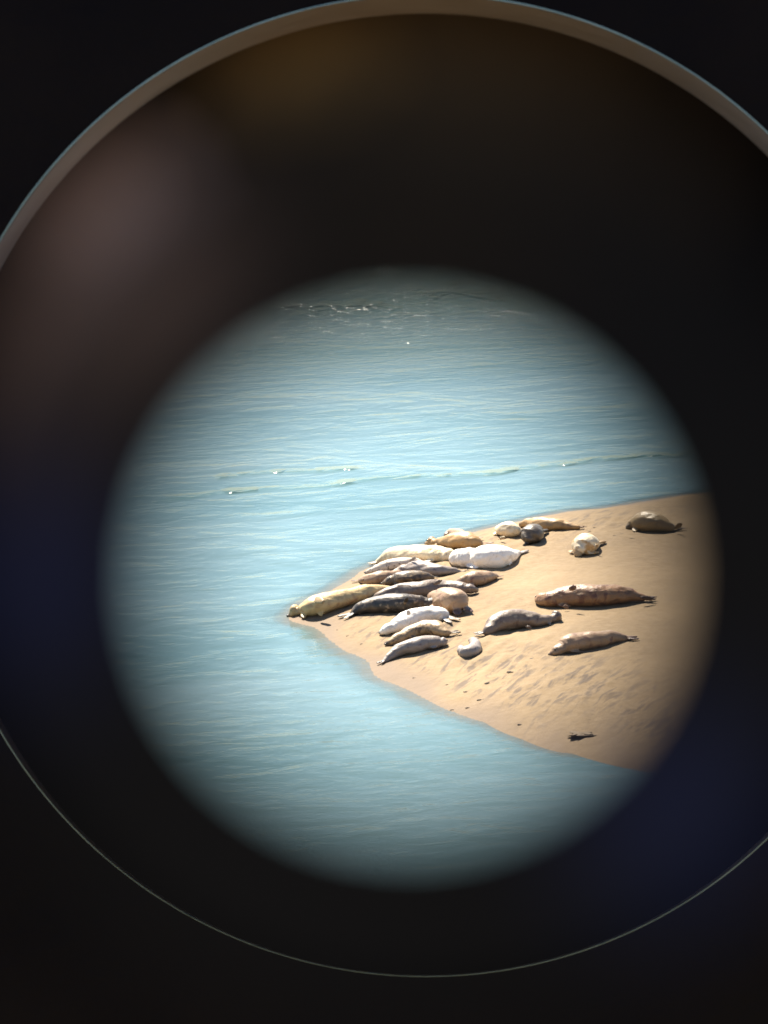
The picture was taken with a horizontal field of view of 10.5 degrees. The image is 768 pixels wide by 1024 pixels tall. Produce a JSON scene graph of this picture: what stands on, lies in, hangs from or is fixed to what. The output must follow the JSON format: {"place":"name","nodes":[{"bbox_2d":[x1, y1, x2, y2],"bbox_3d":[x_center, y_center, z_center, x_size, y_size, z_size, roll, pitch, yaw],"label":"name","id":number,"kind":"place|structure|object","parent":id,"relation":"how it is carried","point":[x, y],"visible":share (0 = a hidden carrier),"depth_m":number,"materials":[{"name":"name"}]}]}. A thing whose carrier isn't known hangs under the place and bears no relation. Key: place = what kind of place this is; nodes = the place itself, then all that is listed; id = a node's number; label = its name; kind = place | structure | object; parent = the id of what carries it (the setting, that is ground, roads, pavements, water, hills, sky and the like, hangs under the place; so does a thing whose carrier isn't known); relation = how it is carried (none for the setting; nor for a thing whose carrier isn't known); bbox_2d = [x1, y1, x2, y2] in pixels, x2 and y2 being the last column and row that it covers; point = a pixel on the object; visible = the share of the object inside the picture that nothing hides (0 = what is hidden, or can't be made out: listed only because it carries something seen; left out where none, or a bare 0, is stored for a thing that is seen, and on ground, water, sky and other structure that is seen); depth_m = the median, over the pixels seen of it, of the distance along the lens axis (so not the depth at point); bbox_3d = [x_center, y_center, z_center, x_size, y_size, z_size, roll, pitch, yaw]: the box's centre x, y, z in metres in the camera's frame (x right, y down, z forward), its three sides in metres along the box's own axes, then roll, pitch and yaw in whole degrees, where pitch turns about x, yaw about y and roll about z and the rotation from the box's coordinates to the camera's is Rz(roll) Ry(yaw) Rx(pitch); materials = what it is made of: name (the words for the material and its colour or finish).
{"place":"outdoors","nodes":[
{"label":"outdoors","id":0,"kind":"place"},
{"bbox_2d":[0,0,767,1023],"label":"telescope","id":1,"kind":"object","parent":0,"point":[226,226],"visible":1,"depth_m":0.01,"materials":[{"name":"black rubber"}]},
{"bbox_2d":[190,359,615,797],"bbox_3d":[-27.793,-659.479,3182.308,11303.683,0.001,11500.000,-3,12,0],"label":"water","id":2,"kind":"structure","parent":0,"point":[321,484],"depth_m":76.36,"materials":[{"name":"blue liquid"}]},
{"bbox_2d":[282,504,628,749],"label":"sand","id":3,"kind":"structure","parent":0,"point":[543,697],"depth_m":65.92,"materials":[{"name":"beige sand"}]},
{"bbox_2d":[286,584,388,617],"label":"seal","id":4,"kind":"object","parent":3,"relation":"on","point":[320,604],"visible":0.94,"depth_m":68.85,"materials":[{"name":"fur"}]},
{"bbox_2d":[352,569,401,583],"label":"seal","id":5,"kind":"object","parent":3,"relation":"on","point":[377,577],"visible":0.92,"depth_m":70.43,"materials":[{"name":"fur"}]},
{"bbox_2d":[337,593,432,618],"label":"seal","id":6,"kind":"object","parent":3,"relation":"on","point":[393,602],"visible":0.9,"depth_m":68.17,"materials":[{"name":"fur"}]},
{"bbox_2d":[364,556,430,573],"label":"seal","id":7,"kind":"object","parent":3,"relation":"on","point":[390,564],"visible":0.75,"depth_m":71.48,"materials":[{"name":"fur"}]},
{"bbox_2d":[380,570,436,585],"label":"seal","id":8,"kind":"object","parent":3,"relation":"on","point":[405,577],"visible":0.81,"depth_m":70.01,"materials":[{"name":"grey fur"}]},
{"bbox_2d":[369,545,453,564],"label":"seal","id":9,"kind":"object","parent":3,"relation":"on","point":[433,553],"visible":0.87,"depth_m":71.85,"materials":[{"name":"beige fur"}]},
{"bbox_2d":[376,635,447,663],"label":"seal","id":10,"kind":"object","parent":3,"relation":"on","point":[416,644],"visible":1,"depth_m":65.65,"materials":[{"name":"silver fur"}]},
{"bbox_2d":[378,606,459,634],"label":"seal","id":11,"kind":"object","parent":3,"relation":"on","point":[399,622],"visible":0.94,"depth_m":67.10,"materials":[{"name":"white fur"}]},
{"bbox_2d":[364,579,478,599],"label":"seal","id":12,"kind":"object","parent":3,"relation":"on","point":[424,588],"visible":0.69,"depth_m":68.92,"materials":[{"name":"grey fur"}]},
{"bbox_2d":[384,620,460,645],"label":"seal","id":13,"kind":"object","parent":3,"relation":"on","point":[430,627],"visible":0.96,"depth_m":66.43,"materials":[{"name":"fur"}]},
{"bbox_2d":[392,560,468,575],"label":"seal","id":14,"kind":"object","parent":3,"relation":"on","point":[434,569],"visible":0.83,"depth_m":70.52,"materials":[{"name":"silver fur"}]},
{"bbox_2d":[427,587,472,614],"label":"seal","id":15,"kind":"object","parent":3,"relation":"on","point":[451,600],"visible":0.98,"depth_m":67.58,"materials":[{"name":"fur"}]},
{"bbox_2d":[424,531,493,548],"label":"seal","id":16,"kind":"object","parent":3,"relation":"on","point":[460,540],"visible":0.93,"depth_m":72.61,"materials":[{"name":"fur"}]},
{"bbox_2d":[444,528,482,537],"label":"seal","id":17,"kind":"object","parent":3,"relation":"on","point":[451,530],"visible":0.36,"depth_m":74.26,"materials":[{"name":"fur"}]},
{"bbox_2d":[457,637,481,657],"bbox_3d":[1.330,2.097,65.374,0.390,0.211,1.012,-3,12,0],"label":"seal","id":18,"kind":"object","parent":3,"relation":"on","point":[473,648],"visible":1,"depth_m":64.96,"materials":[{"name":"silver fur"}]},
{"bbox_2d":[456,571,502,585],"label":"seal","id":19,"kind":"object","parent":3,"relation":"on","point":[476,578],"visible":0.98,"depth_m":69.43,"materials":[{"name":"fur"}]},
{"bbox_2d":[449,545,528,568],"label":"seal","id":20,"kind":"object","parent":3,"relation":"on","point":[491,556],"visible":1,"depth_m":70.63,"materials":[{"name":"white fur"}]},
{"bbox_2d":[493,521,520,539],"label":"seal","id":21,"kind":"object","parent":3,"relation":"on","point":[508,529],"visible":0.9,"depth_m":73.26,"materials":[{"name":"beige fur"}]},
{"bbox_2d":[474,609,561,635],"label":"seal","id":22,"kind":"object","parent":3,"relation":"on","point":[509,619],"visible":1,"depth_m":66.30,"materials":[{"name":"grey fur"}]},
{"bbox_2d":[519,524,547,544],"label":"seal","id":23,"kind":"object","parent":3,"relation":"on","point":[529,534],"visible":1,"depth_m":72.37,"materials":[{"name":"fur"}]},
{"bbox_2d":[519,517,586,530],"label":"seal","id":24,"kind":"object","parent":3,"relation":"on","point":[549,524],"visible":0.81,"depth_m":73.56,"materials":[{"name":"fur"}]},
{"bbox_2d":[535,584,628,608],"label":"seal","id":25,"kind":"object","parent":3,"relation":"on","point":[578,595],"visible":0.87,"depth_m":67.48,"materials":[{"name":"brown fur"}]},
{"bbox_2d":[548,630,621,654],"bbox_3d":[3.266,2.004,64.847,1.571,0.315,0.512,-6,13,-17],"label":"seal","id":26,"kind":"object","parent":3,"relation":"on","point":[579,642],"visible":0.95,"depth_m":64.68,"materials":[{"name":"fur"}]},
{"bbox_2d":[569,533,606,556],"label":"seal","id":27,"kind":"object","parent":3,"relation":"on","point":[585,544],"visible":1,"depth_m":71.17,"materials":[{"name":"beige fur"}]}
]}

